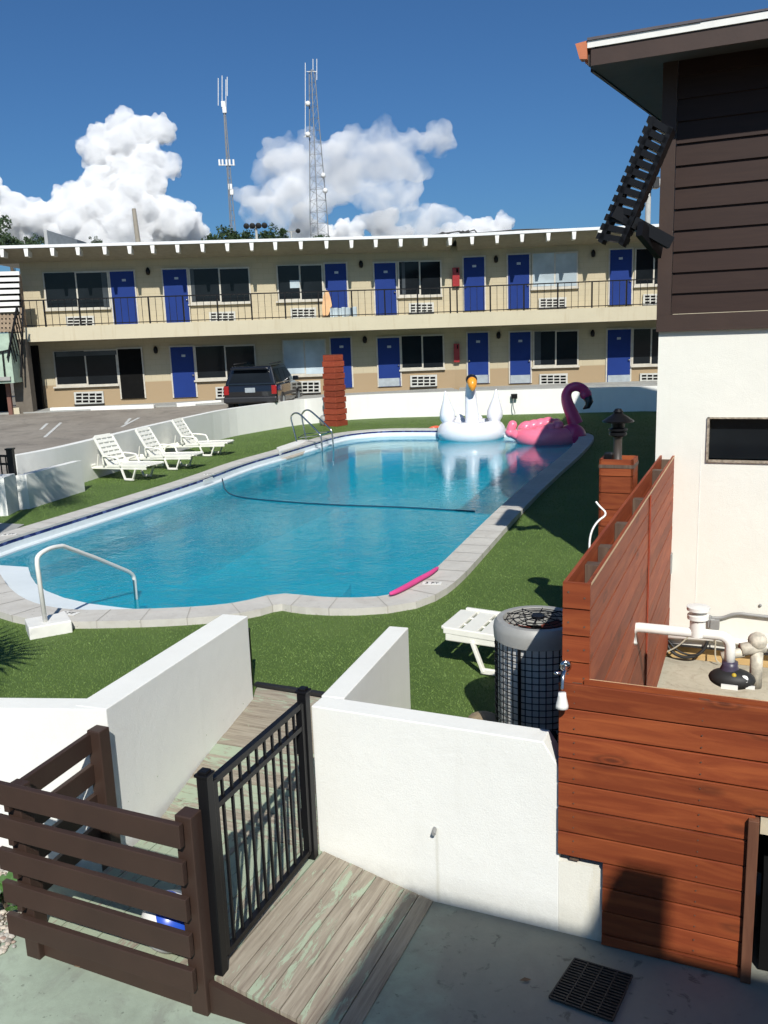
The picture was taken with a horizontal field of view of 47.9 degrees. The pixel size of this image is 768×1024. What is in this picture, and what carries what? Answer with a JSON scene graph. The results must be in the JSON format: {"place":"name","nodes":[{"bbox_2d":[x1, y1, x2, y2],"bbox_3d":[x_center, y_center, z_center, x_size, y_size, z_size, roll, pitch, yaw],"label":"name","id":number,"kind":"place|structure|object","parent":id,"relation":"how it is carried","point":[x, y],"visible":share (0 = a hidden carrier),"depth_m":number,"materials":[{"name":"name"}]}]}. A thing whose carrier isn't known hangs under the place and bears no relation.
{"place":"outdoors","nodes":[
{"label":"outdoors","id":0,"kind":"place"},
{"bbox_2d":[0,872,7,925],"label":"gravel bed","id":1,"kind":"object","parent":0,"point":[4,918],"depth_m":5.22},
{"bbox_2d":[0,871,16,910],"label":"leafy plant","id":2,"kind":"object","parent":1,"relation":"on","point":[9,875],"visible":0.23,"depth_m":5.27,"materials":[{"name":"green plant"}]},
{"bbox_2d":[0,869,21,954],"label":"gravel","id":3,"kind":"structure","parent":1,"relation":"on","point":[6,936],"depth_m":5.03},
{"bbox_2d":[0,523,23,532],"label":"pavement","id":4,"kind":"structure","parent":0,"point":[5,527],"depth_m":14.46,"materials":[{"name":"grey concrete"}]},
{"bbox_2d":[0,403,263,473],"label":"parking lot","id":5,"kind":"structure","parent":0,"point":[21,433],"depth_m":27.45,"materials":[{"name":"asphalt"}]},
{"bbox_2d":[39,418,138,436],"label":"parking lines","id":6,"kind":"object","parent":5,"relation":"on","point":[127,422],"visible":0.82,"depth_m":26.94,"materials":[{"name":"white paint"}]},
{"bbox_2d":[50,404,154,410],"bbox_3d":[-10.105,-3.711,31.032,3.791,0.195,0.220,-1,11,3],"label":"wheel stop","id":7,"kind":"object","parent":5,"relation":"on","point":[118,407],"visible":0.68,"depth_m":30.91,"materials":[{"name":"white paint"}]},
{"bbox_2d":[176,400,221,406],"bbox_3d":[-6.724,-3.918,31.412,1.626,0.205,0.220,-7,12,-21],"label":"wheel stop","id":8,"kind":"object","parent":5,"relation":"on","point":[188,404],"visible":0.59,"depth_m":31.23,"materials":[{"name":"white paint"}]},
{"bbox_2d":[223,361,302,407],"bbox_3d":[-4.285,-4.537,30.998,2.288,1.685,3.898,0,12,8],"label":"parked car","id":9,"kind":"object","parent":5,"relation":"on","point":[261,383],"visible":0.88,"depth_m":29.30,"materials":[{"name":"black paint"}]},
{"bbox_2d":[0,432,505,552],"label":"pool wall","id":10,"kind":"structure","parent":0,"point":[77,524],"depth_m":17.43,"materials":[{"name":"paint"}]},
{"bbox_2d":[0,565,129,609],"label":"entry shelf","id":11,"kind":"object","parent":10,"relation":"attached to","point":[22,581],"visible":0.22,"depth_m":10.87,"materials":[{"name":"paint"}]},
{"bbox_2d":[0,431,436,546],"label":"waterline tiles","id":12,"kind":"object","parent":10,"relation":"attached to","point":[87,517],"visible":0.33,"depth_m":17.19,"materials":[{"name":"tile"}]},
{"bbox_2d":[0,435,573,596],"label":"pool ledge","id":13,"kind":"object","parent":10,"relation":"attached to","point":[35,543],"visible":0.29,"depth_m":16.36,"materials":[{"name":"paint"}]},
{"bbox_2d":[0,436,572,608],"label":"pool water","id":14,"kind":"structure","parent":0,"point":[216,544],"depth_m":14.14,"materials":[{"name":"liquid"}]},
{"bbox_2d":[281,451,304,459],"bbox_3d":[-2.557,-1.600,23.638,0.767,0.050,2.360,-2,11,0],"label":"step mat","id":15,"kind":"object","parent":14,"relation":"on","point":[294,455],"visible":0.34,"depth_m":22.99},
{"bbox_2d":[222,478,474,511],"bbox_3d":[-1.355,-0.295,16.655,6.680,0.132,1.129,7,15,39],"label":"pool hose","id":16,"kind":"object","parent":14,"relation":"on","point":[348,505],"visible":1,"depth_m":15.93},
{"bbox_2d":[437,374,505,441],"bbox_3d":[2.572,-3.068,25.552,2.019,2.030,1.952,-2,11,0],"label":"swan float","id":17,"kind":"object","parent":14,"relation":"on","point":[473,425],"visible":0.98,"depth_m":25.14,"materials":[{"name":"white plastic"}]},
{"bbox_2d":[505,382,592,445],"bbox_3d":[4.596,-2.685,23.932,1.923,1.778,1.749,8,15,41],"label":"flamingo float","id":18,"kind":"object","parent":14,"relation":"on","point":[546,431],"visible":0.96,"depth_m":23.66,"materials":[{"name":"pink plastic"}]},
{"bbox_2d":[0,411,656,801],"bbox_3d":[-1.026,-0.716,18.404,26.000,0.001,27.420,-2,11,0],"label":"lawn","id":19,"kind":"structure","parent":0,"point":[346,633],"depth_m":9.11,"materials":[{"name":"plant"}]},
{"bbox_2d":[0,474,18,515],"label":"garden wall","id":20,"kind":"structure","parent":19,"relation":"on","point":[9,505],"depth_m":15.58,"materials":[{"name":"white paint"}]},
{"bbox_2d":[0,448,18,504],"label":"side gate","id":21,"kind":"structure","parent":19,"relation":"on","point":[10,461],"depth_m":15.96,"materials":[{"name":"black metal"}]},
{"bbox_2d":[15,460,84,509],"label":"garden wall","id":22,"kind":"structure","parent":19,"relation":"on","point":[39,487],"depth_m":16.71,"materials":[{"name":"white paint"}]},
{"bbox_2d":[0,614,252,872],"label":"garden wall","id":23,"kind":"structure","parent":19,"relation":"on","point":[162,715],"depth_m":5.88,"materials":[{"name":"white paint"}]},
{"bbox_2d":[92,433,163,480],"bbox_3d":[-5.816,-1.241,19.319,1.839,0.981,0.688,3,13,25],"label":"sun lounger","id":24,"kind":"object","parent":19,"relation":"on","point":[123,463],"visible":0.91,"depth_m":19.30,"materials":[{"name":"white plastic"}]},
{"bbox_2d":[126,426,203,469],"bbox_3d":[-5.259,-1.537,20.688,1.839,0.981,0.688,2,12,18],"label":"sun lounger","id":25,"kind":"object","parent":19,"relation":"on","point":[161,454],"visible":0.97,"depth_m":20.61,"materials":[{"name":"white plastic"}]},
{"bbox_2d":[162,418,233,455],"bbox_3d":[-4.934,-1.999,22.919,1.839,0.981,0.688,1,12,13],"label":"sun lounger","id":26,"kind":"object","parent":19,"relation":"on","point":[193,442],"visible":0.94,"depth_m":22.81,"materials":[{"name":"white plastic"}]},
{"bbox_2d":[248,628,253,684],"bbox_3d":[-1.156,1.244,7.444,0.030,0.500,0.050,-2,11,0],"label":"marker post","id":27,"kind":"object","parent":19,"relation":"on","point":[251,655],"visible":0.43,"depth_m":7.43,"materials":[{"name":"black metal"}]},
{"bbox_2d":[277,440,307,454],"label":"anchor block","id":28,"kind":"structure","parent":19,"relation":"on","point":[280,449],"depth_m":23.48,"materials":[{"name":"white paint"}]},
{"bbox_2d":[290,409,333,451],"bbox_3d":[-2.051,-2.275,24.493,1.514,1.184,0.858,7,14,37],"label":"pool ladder","id":29,"kind":"object","parent":28,"relation":"on","point":[309,423],"visible":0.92,"depth_m":24.45,"materials":[{"name":"metal"}]},
{"bbox_2d":[0,428,593,628],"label":"coping","id":30,"kind":"object","parent":19,"relation":"on","point":[477,549],"visible":0.81,"depth_m":9.88,"materials":[{"name":"concrete"}]},
{"bbox_2d":[60,611,79,615],"bbox_3d":[-3.429,1.099,9.389,0.220,0.008,0.110,2,12,20],"label":"depth marker","id":31,"kind":"object","parent":30,"relation":"on","point":[70,613],"visible":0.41,"depth_m":9.39,"materials":[{"name":"white paint"}]},
{"bbox_2d":[0,428,586,628],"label":"coping joints","id":32,"kind":"object","parent":30,"relation":"on","point":[300,595],"visible":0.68,"depth_m":9.68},
{"bbox_2d":[389,567,438,594],"bbox_3d":[0.381,0.796,10.053,0.080,0.064,1.199,5,13,30],"label":"pool noodle","id":33,"kind":"object","parent":30,"relation":"on","point":[411,583],"visible":1,"depth_m":9.93,"materials":[{"name":"pink plastic"}]},
{"bbox_2d":[422,582,441,584],"bbox_3d":[0.558,0.825,10.037,0.220,0.008,0.110,0,12,10],"label":"depth marker","id":34,"kind":"object","parent":30,"relation":"on","point":[431,583],"visible":1,"depth_m":10.02,"materials":[{"name":"white paint"}]},
{"bbox_2d":[322,354,347,426],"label":"red pillar","id":35,"kind":"structure","parent":19,"relation":"on","point":[334,398],"depth_m":29.24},
{"bbox_2d":[15,386,656,481],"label":"garden wall","id":36,"kind":"structure","parent":19,"relation":"on","point":[224,423],"depth_m":30.58,"materials":[{"name":"white paint"}]},
{"bbox_2d":[511,394,516,413],"bbox_3d":[4.699,-3.897,31.150,0.220,0.724,0.174,-2,11,0],"label":"outdoor outlet","id":37,"kind":"object","parent":36,"relation":"attached to","point":[513,396],"visible":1,"depth_m":31.09,"materials":[{"name":"black metal"}]},
{"bbox_2d":[312,626,602,941],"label":"garden wall","id":38,"kind":"structure","parent":19,"relation":"on","point":[398,778],"depth_m":5.08,"materials":[{"name":"white paint"}]},
{"bbox_2d":[441,607,499,675],"bbox_3d":[1.371,1.089,7.519,1.680,0.586,0.668,3,13,25],"label":"sun lounger","id":39,"kind":"object","parent":19,"relation":"on","point":[472,634],"visible":0.23,"depth_m":7.56,"materials":[{"name":"white plastic"}]},
{"bbox_2d":[468,711,495,721],"bbox_3d":[0.758,1.591,6.551,0.260,0.100,0.331,-2,11,0],"label":"flat stone","id":40,"kind":"object","parent":19,"relation":"on","point":[485,715],"visible":0.36,"depth_m":6.55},
{"bbox_2d":[562,455,674,811],"bbox_3d":[2.036,0.912,7.001,0.164,2.103,5.017,3,12,23],"label":"plank fence","id":41,"kind":"object","parent":19,"relation":"on","point":[616,584],"visible":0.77,"depth_m":6.01,"materials":[{"name":"red wood"}]},
{"bbox_2d":[554,660,571,709],"bbox_3d":[0.947,0.917,4.591,0.081,0.215,0.187,2,12,18],"label":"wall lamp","id":42,"kind":"object","parent":41,"relation":"attached to","point":[562,701],"visible":1,"depth_m":4.54,"materials":[{"name":"metal"}]},
{"bbox_2d":[588,501,605,548],"bbox_3d":[1.608,0.134,6.529,0.092,0.408,0.185,5,14,32],"label":"garden hose","id":43,"kind":"object","parent":41,"relation":"hanging from","point":[597,521],"visible":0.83,"depth_m":6.53,"materials":[{"name":"white plastic"}]},
{"bbox_2d":[598,455,638,535],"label":"wood pillar","id":44,"kind":"structure","parent":19,"relation":"on","point":[618,479],"depth_m":7.57,"materials":[{"name":"red wood"}]},
{"bbox_2d":[602,408,633,459],"bbox_3d":[2.052,-0.669,7.582,0.273,0.480,0.273,-2,11,0],"label":"pillar lamp","id":45,"kind":"object","parent":44,"relation":"on","point":[617,419],"visible":0.88,"depth_m":7.52,"materials":[{"name":"brown metal"}]},
{"bbox_2d":[0,381,656,414],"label":"walkway","id":46,"kind":"structure","parent":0,"point":[545,386],"depth_m":32.09,"materials":[{"name":"grey concrete"}]},
{"bbox_2d":[0,271,44,414],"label":"stair tower","id":47,"kind":"structure","parent":46,"relation":"on","point":[20,368],"depth_m":30.27,"materials":[{"name":"white paint"}]},
{"bbox_2d":[0,224,767,407],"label":"motel","id":48,"kind":"structure","parent":46,"relation":"on","point":[121,323],"depth_m":32.45,"materials":[{"name":"beige paint"}]},
{"bbox_2d":[44,230,85,243],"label":"roof box","id":49,"kind":"object","parent":48,"relation":"on","point":[50,237],"visible":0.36,"depth_m":40.42,"materials":[{"name":"white paint"}]},
{"bbox_2d":[42,270,110,311],"bbox_3d":[-11.338,-8.123,31.758,2.439,1.392,0.120,-3,11,-5],"label":"window","id":50,"kind":"structure","parent":48,"relation":"in","point":[74,284],"depth_m":31.75,"materials":[{"name":"black glass"}]},
{"bbox_2d":[52,349,118,387],"bbox_3d":[-11.190,-5.360,32.320,2.409,1.364,0.120,-3,11,-5],"label":"window","id":51,"kind":"structure","parent":48,"relation":"in","point":[97,370],"depth_m":32.34,"materials":[{"name":"black glass"}]},
{"bbox_2d":[108,270,139,324],"bbox_3d":[-9.628,-7.924,31.990,0.958,2.007,0.066,-3,11,-5],"label":"door","id":52,"kind":"structure","parent":48,"relation":"in","point":[122,283],"depth_m":31.94,"materials":[{"name":"blue paint"}]},
{"bbox_2d":[116,347,146,398],"bbox_3d":[-9.515,-5.230,32.537,0.951,1.908,0.062,-3,11,-5],"label":"door","id":53,"kind":"structure","parent":48,"relation":"in","point":[130,363],"depth_m":32.51,"materials":[{"name":"glass"}]},
{"bbox_2d":[161,268,191,322],"bbox_3d":[-7.725,-8.047,32.148,0.969,1.994,0.152,-2,11,0],"label":"door","id":54,"kind":"structure","parent":48,"relation":"in","point":[175,281],"depth_m":32.10,"materials":[{"name":"blue paint"}]},
{"bbox_2d":[169,345,197,397],"bbox_3d":[-7.592,-5.317,32.701,0.938,1.942,0.152,-2,11,0],"label":"door","id":55,"kind":"structure","parent":48,"relation":"in","point":[182,357],"depth_m":32.67,"materials":[{"name":"blue paint"}]},
{"bbox_2d":[188,267,250,305],"bbox_3d":[-6.155,-8.415,32.200,2.335,1.342,0.120,-3,11,-5],"label":"window","id":56,"kind":"structure","parent":48,"relation":"in","point":[223,280],"depth_m":32.21,"materials":[{"name":"black glass"}]},
{"bbox_2d":[194,344,255,381],"bbox_3d":[-6.042,-5.651,32.759,2.375,1.335,0.120,-3,11,-5],"label":"window","id":57,"kind":"structure","parent":48,"relation":"in","point":[213,362],"depth_m":32.74,"materials":[{"name":"black glass"}]},
{"bbox_2d":[276,264,323,302],"bbox_3d":[-3.182,-8.589,32.452,1.822,1.376,0.120,-3,11,-5],"label":"window","id":58,"kind":"structure","parent":48,"relation":"in","point":[310,276],"depth_m":32.45,"materials":[{"name":"black glass"}]},
{"bbox_2d":[282,338,325,376],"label":"window","id":59,"kind":"structure","parent":48,"relation":"in","point":[301,357],"depth_m":32.99,"materials":[{"name":"grey glass"}]},
{"bbox_2d":[322,290,331,316],"bbox_3d":[-2.135,-7.788,32.289,0.370,0.980,0.050,-2,11,0],"label":"beach towel","id":60,"kind":"object","parent":48,"relation":"on","point":[327,300],"visible":0.79,"depth_m":32.27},
{"bbox_2d":[323,262,348,312],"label":"door","id":61,"kind":"structure","parent":48,"relation":"in","point":[335,273],"depth_m":32.57,"materials":[{"name":"blue paint"}]},
{"bbox_2d":[329,336,353,387],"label":"door","id":62,"kind":"structure","parent":48,"relation":"in","point":[340,344],"depth_m":33.09,"materials":[{"name":"blue paint"}]},
{"bbox_2d":[330,307,356,316],"bbox_3d":[-1.500,-7.424,32.094,1.001,0.360,0.265,-2,11,0],"label":"storage bin","id":63,"kind":"object","parent":48,"relation":"on","point":[338,311],"visible":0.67,"depth_m":31.96,"materials":[{"name":"clear plastic"}]},
{"bbox_2d":[373,261,397,314],"bbox_3d":[0.059,-8.491,32.807,0.913,1.964,0.153,-2,11,0],"label":"door","id":64,"kind":"structure","parent":48,"relation":"in","point":[384,273],"depth_m":32.77,"materials":[{"name":"blue paint"}]},
{"bbox_2d":[376,336,401,386],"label":"door","id":65,"kind":"structure","parent":48,"relation":"in","point":[388,353],"depth_m":33.32,"materials":[{"name":"blue paint"}]},
{"bbox_2d":[397,260,442,297],"bbox_3d":[1.339,-8.849,32.836,1.769,1.368,0.120,-3,11,-5],"label":"window","id":66,"kind":"structure","parent":48,"relation":"in","point":[421,273],"depth_m":32.84,"materials":[{"name":"black glass"}]},
{"bbox_2d":[399,334,444,370],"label":"window","id":67,"kind":"structure","parent":48,"relation":"in","point":[418,352],"depth_m":33.38,"materials":[{"name":"black glass"}]},
{"bbox_2d":[462,255,485,310],"bbox_3d":[3.438,-8.716,32.922,0.882,2.016,0.066,-1,11,7],"label":"door","id":68,"kind":"structure","parent":48,"relation":"in","point":[473,267],"depth_m":32.88,"materials":[{"name":"blue paint"}]},
{"bbox_2d":[466,331,489,382],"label":"door","id":69,"kind":"structure","parent":48,"relation":"in","point":[477,342],"depth_m":33.41,"materials":[{"name":"blue paint"}]},
{"bbox_2d":[432,229,543,234],"bbox_3d":[4.057,-10.319,31.795,4.826,0.170,0.675,-2,11,0],"label":"cable bundle","id":70,"kind":"object","parent":48,"relation":"on","point":[463,232],"visible":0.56,"depth_m":31.88,"materials":[{"name":"black rubber"}]},
{"bbox_2d":[507,253,530,308],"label":"door","id":71,"kind":"structure","parent":48,"relation":"in","point":[518,264],"depth_m":32.67,"materials":[{"name":"blue paint"}]},
{"bbox_2d":[508,330,531,383],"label":"door","id":72,"kind":"structure","parent":48,"relation":"in","point":[520,342],"depth_m":33.24,"materials":[{"name":"blue paint"}]},
{"bbox_2d":[531,251,577,289],"bbox_3d":[6.417,-9.064,32.471,1.803,1.352,0.120,-1,11,7],"label":"window","id":73,"kind":"structure","parent":48,"relation":"in","point":[550,267],"depth_m":32.47,"materials":[{"name":"grey glass"}]},
{"bbox_2d":[532,329,579,368],"bbox_3d":[6.566,-6.226,33.038,1.810,1.418,0.120,-1,11,7],"label":"window","id":74,"kind":"structure","parent":48,"relation":"in","point":[559,348],"depth_m":33.03,"materials":[{"name":"black glass"}]},
{"bbox_2d":[605,328,631,381],"bbox_3d":[8.921,-5.927,32.807,0.959,2.071,0.147,-1,11,7],"label":"door","id":75,"kind":"structure","parent":48,"relation":"in","point":[618,340],"depth_m":32.81,"materials":[{"name":"blue paint"}]},
{"bbox_2d":[608,247,633,304],"bbox_3d":[8.836,-8.773,32.231,0.895,2.069,0.147,-1,11,7],"label":"door","id":76,"kind":"structure","parent":48,"relation":"in","point":[620,267],"depth_m":32.23,"materials":[{"name":"blue paint"}]},
{"bbox_2d":[631,328,658,366],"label":"window","id":77,"kind":"structure","parent":48,"relation":"in","point":[645,341],"depth_m":32.66,"materials":[{"name":"black glass"}]},
{"bbox_2d":[634,248,657,287],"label":"window","id":78,"kind":"structure","parent":48,"relation":"in","point":[646,266],"depth_m":32.09,"materials":[{"name":"black glass"}]},
{"bbox_2d":[0,885,767,1023],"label":"patio","id":79,"kind":"structure","parent":0,"point":[456,965],"depth_m":4.54,"materials":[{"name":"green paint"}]},
{"bbox_2d":[0,725,214,1016],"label":"rail fence","id":80,"kind":"object","parent":79,"relation":"on","point":[31,807],"visible":0.99,"depth_m":4.47,"materials":[{"name":"wood"}]},
{"bbox_2d":[194,686,318,976],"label":"metal gate","id":81,"kind":"structure","parent":80,"relation":"attached to","point":[211,802],"depth_m":4.71,"materials":[{"name":"metal"}]},
{"bbox_2d":[44,681,432,1023],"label":"wooden ramp","id":82,"kind":"structure","parent":79,"relation":"on","point":[327,938],"depth_m":4.91,"materials":[{"name":"brown wood"}]},
{"bbox_2d":[141,890,184,953],"bbox_3d":[-1.143,2.185,4.615,0.310,0.310,0.310,-2,11,0],"label":"beach ball","id":83,"kind":"object","parent":82,"relation":"on","point":[171,922],"visible":0.15,"depth_m":4.49,"materials":[{"name":"plastic"}]},
{"bbox_2d":[548,958,632,1021],"bbox_3d":[1.077,2.464,4.487,0.334,0.013,0.360,5,13,31],"label":"drain grate","id":84,"kind":"object","parent":79,"relation":"on","point":[597,990],"visible":1,"depth_m":4.47,"materials":[{"name":"metal"}]},
{"bbox_2d":[558,679,767,983],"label":"plank fence","id":85,"kind":"object","parent":79,"relation":"on","point":[696,763],"visible":0.98,"depth_m":4.51,"materials":[{"name":"red wood"}]},
{"bbox_2d":[0,0,767,333],"label":"sky","id":86,"kind":"structure","parent":0,"point":[436,116],"materials":[{"name":"blue"}]},
{"bbox_2d":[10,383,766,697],"bbox_3d":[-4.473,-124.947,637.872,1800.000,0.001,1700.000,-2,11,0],"label":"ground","id":87,"kind":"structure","parent":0,"point":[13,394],"depth_m":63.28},
{"bbox_2d":[0,215,11,245],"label":"tree","id":88,"kind":"object","parent":87,"relation":"on","point":[7,221],"visible":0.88,"depth_m":63.42,"materials":[{"name":"green plant"}]},
{"bbox_2d":[0,232,33,270],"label":"tree","id":89,"kind":"object","parent":87,"relation":"on","point":[7,238],"visible":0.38,"depth_m":67.04,"materials":[{"name":"green plant"}]},
{"bbox_2d":[4,233,44,244],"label":"tree","id":90,"kind":"object","parent":87,"relation":"on","point":[38,240],"visible":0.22,"depth_m":76.19,"materials":[{"name":"green plant"}]},
{"bbox_2d":[89,236,102,242],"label":"tree","id":91,"kind":"object","parent":87,"relation":"on","point":[96,241],"visible":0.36,"depth_m":66.88,"materials":[{"name":"green plant"}]},
{"bbox_2d":[132,208,140,241],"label":"utility pole","id":92,"kind":"object","parent":87,"relation":"on","point":[136,227],"visible":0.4,"depth_m":57.17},
{"bbox_2d":[201,228,247,239],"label":"tree","id":93,"kind":"object","parent":87,"relation":"on","point":[216,237],"visible":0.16,"depth_m":75.97,"materials":[{"name":"green plant"}]},
{"bbox_2d":[218,77,235,232],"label":"radio mast","id":94,"kind":"object","parent":87,"relation":"on","point":[230,186],"visible":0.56,"depth_m":112.98,"materials":[{"name":"metal"}]},
{"bbox_2d":[215,224,254,239],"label":"tree","id":95,"kind":"object","parent":87,"relation":"on","point":[245,234],"visible":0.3,"depth_m":76.38,"materials":[{"name":"green plant"}]},
{"bbox_2d":[243,222,267,238],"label":"floodlight pole","id":96,"kind":"object","parent":87,"relation":"on","point":[253,226],"visible":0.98,"depth_m":71.37,"materials":[{"name":"grey metal"}]},
{"bbox_2d":[258,223,288,238],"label":"tree","id":97,"kind":"object","parent":87,"relation":"on","point":[271,235],"visible":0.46,"depth_m":76.37,"materials":[{"name":"green plant"}]},
{"bbox_2d":[305,59,328,237],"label":"radio mast","id":98,"kind":"object","parent":87,"relation":"on","point":[307,134],"visible":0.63,"depth_m":112.67,"materials":[{"name":"metal"}]},
{"bbox_2d":[575,8,767,667],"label":"side building","id":99,"kind":"structure","parent":87,"relation":"on","point":[696,90],"depth_m":8.47,"materials":[{"name":"white paint"}]},
{"bbox_2d":[706,417,767,463],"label":"window","id":100,"kind":"structure","parent":99,"relation":"in","point":[738,439],"depth_m":8.73,"materials":[{"name":"black glass"}]},
{"bbox_2d":[645,177,659,222],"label":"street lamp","id":101,"kind":"object","parent":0,"point":[656,185],"visible":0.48,"depth_m":52.34,"materials":[{"name":"white metal"}]},
{"bbox_2d":[597,812,761,872],"bbox_3d":[3.357,2.022,4.890,4.000,0.890,1.750,3,12,23],"label":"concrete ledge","id":102,"kind":"object","parent":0,"point":[684,828],"visible":0.02,"depth_m":4.72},
{"bbox_2d":[720,632,766,688],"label":"valve fitting","id":103,"kind":"object","parent":102,"relation":"on","point":[754,647],"visible":0.94,"depth_m":6.38,"materials":[{"name":"plastic"}]},
{"bbox_2d":[657,657,767,926],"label":"yard slab","id":104,"kind":"structure","parent":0,"point":[684,674],"depth_m":8.70,"materials":[{"name":"concrete"}]},
{"bbox_2d":[708,659,755,690],"bbox_3d":[2.499,1.177,6.206,0.320,0.195,0.243,3,12,24],"label":"pool pump","id":105,"kind":"object","parent":104,"relation":"on","point":[729,676],"visible":0.98,"depth_m":6.15,"materials":[{"name":"black plastic"}]},
{"bbox_2d":[634,603,735,662],"bbox_3d":[2.167,0.887,6.334,0.767,0.446,0.157,3,12,24],"label":"pool pipe","id":106,"kind":"object","parent":105,"relation":"attached to","point":[697,616],"visible":0.85,"depth_m":6.23,"materials":[{"name":"white plastic"}]},
{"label":"concrete pad","id":107,"kind":"object","parent":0,"visible":0},
{"bbox_2d":[493,605,562,742],"bbox_3d":[1.074,1.212,5.920,0.612,0.990,0.820,-2,11,0],"label":"condenser unit","id":108,"kind":"object","parent":107,"relation":"on","point":[528,660],"visible":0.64,"depth_m":5.78,"materials":[{"name":"silver metal"}]},
{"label":"pool floor","id":109,"kind":"structure","parent":0,"visible":0},
{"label":"pool steps","id":110,"kind":"structure","parent":109,"relation":"on","visible":0},
{"bbox_2d":[25,544,137,639],"bbox_3d":[-3.228,1.007,9.615,0.525,1.523,1.831,4,13,27],"label":"grab rail","id":111,"kind":"object","parent":110,"relation":"on","point":[44,625],"visible":0.98,"depth_m":8.97,"materials":[{"name":"white metal"}]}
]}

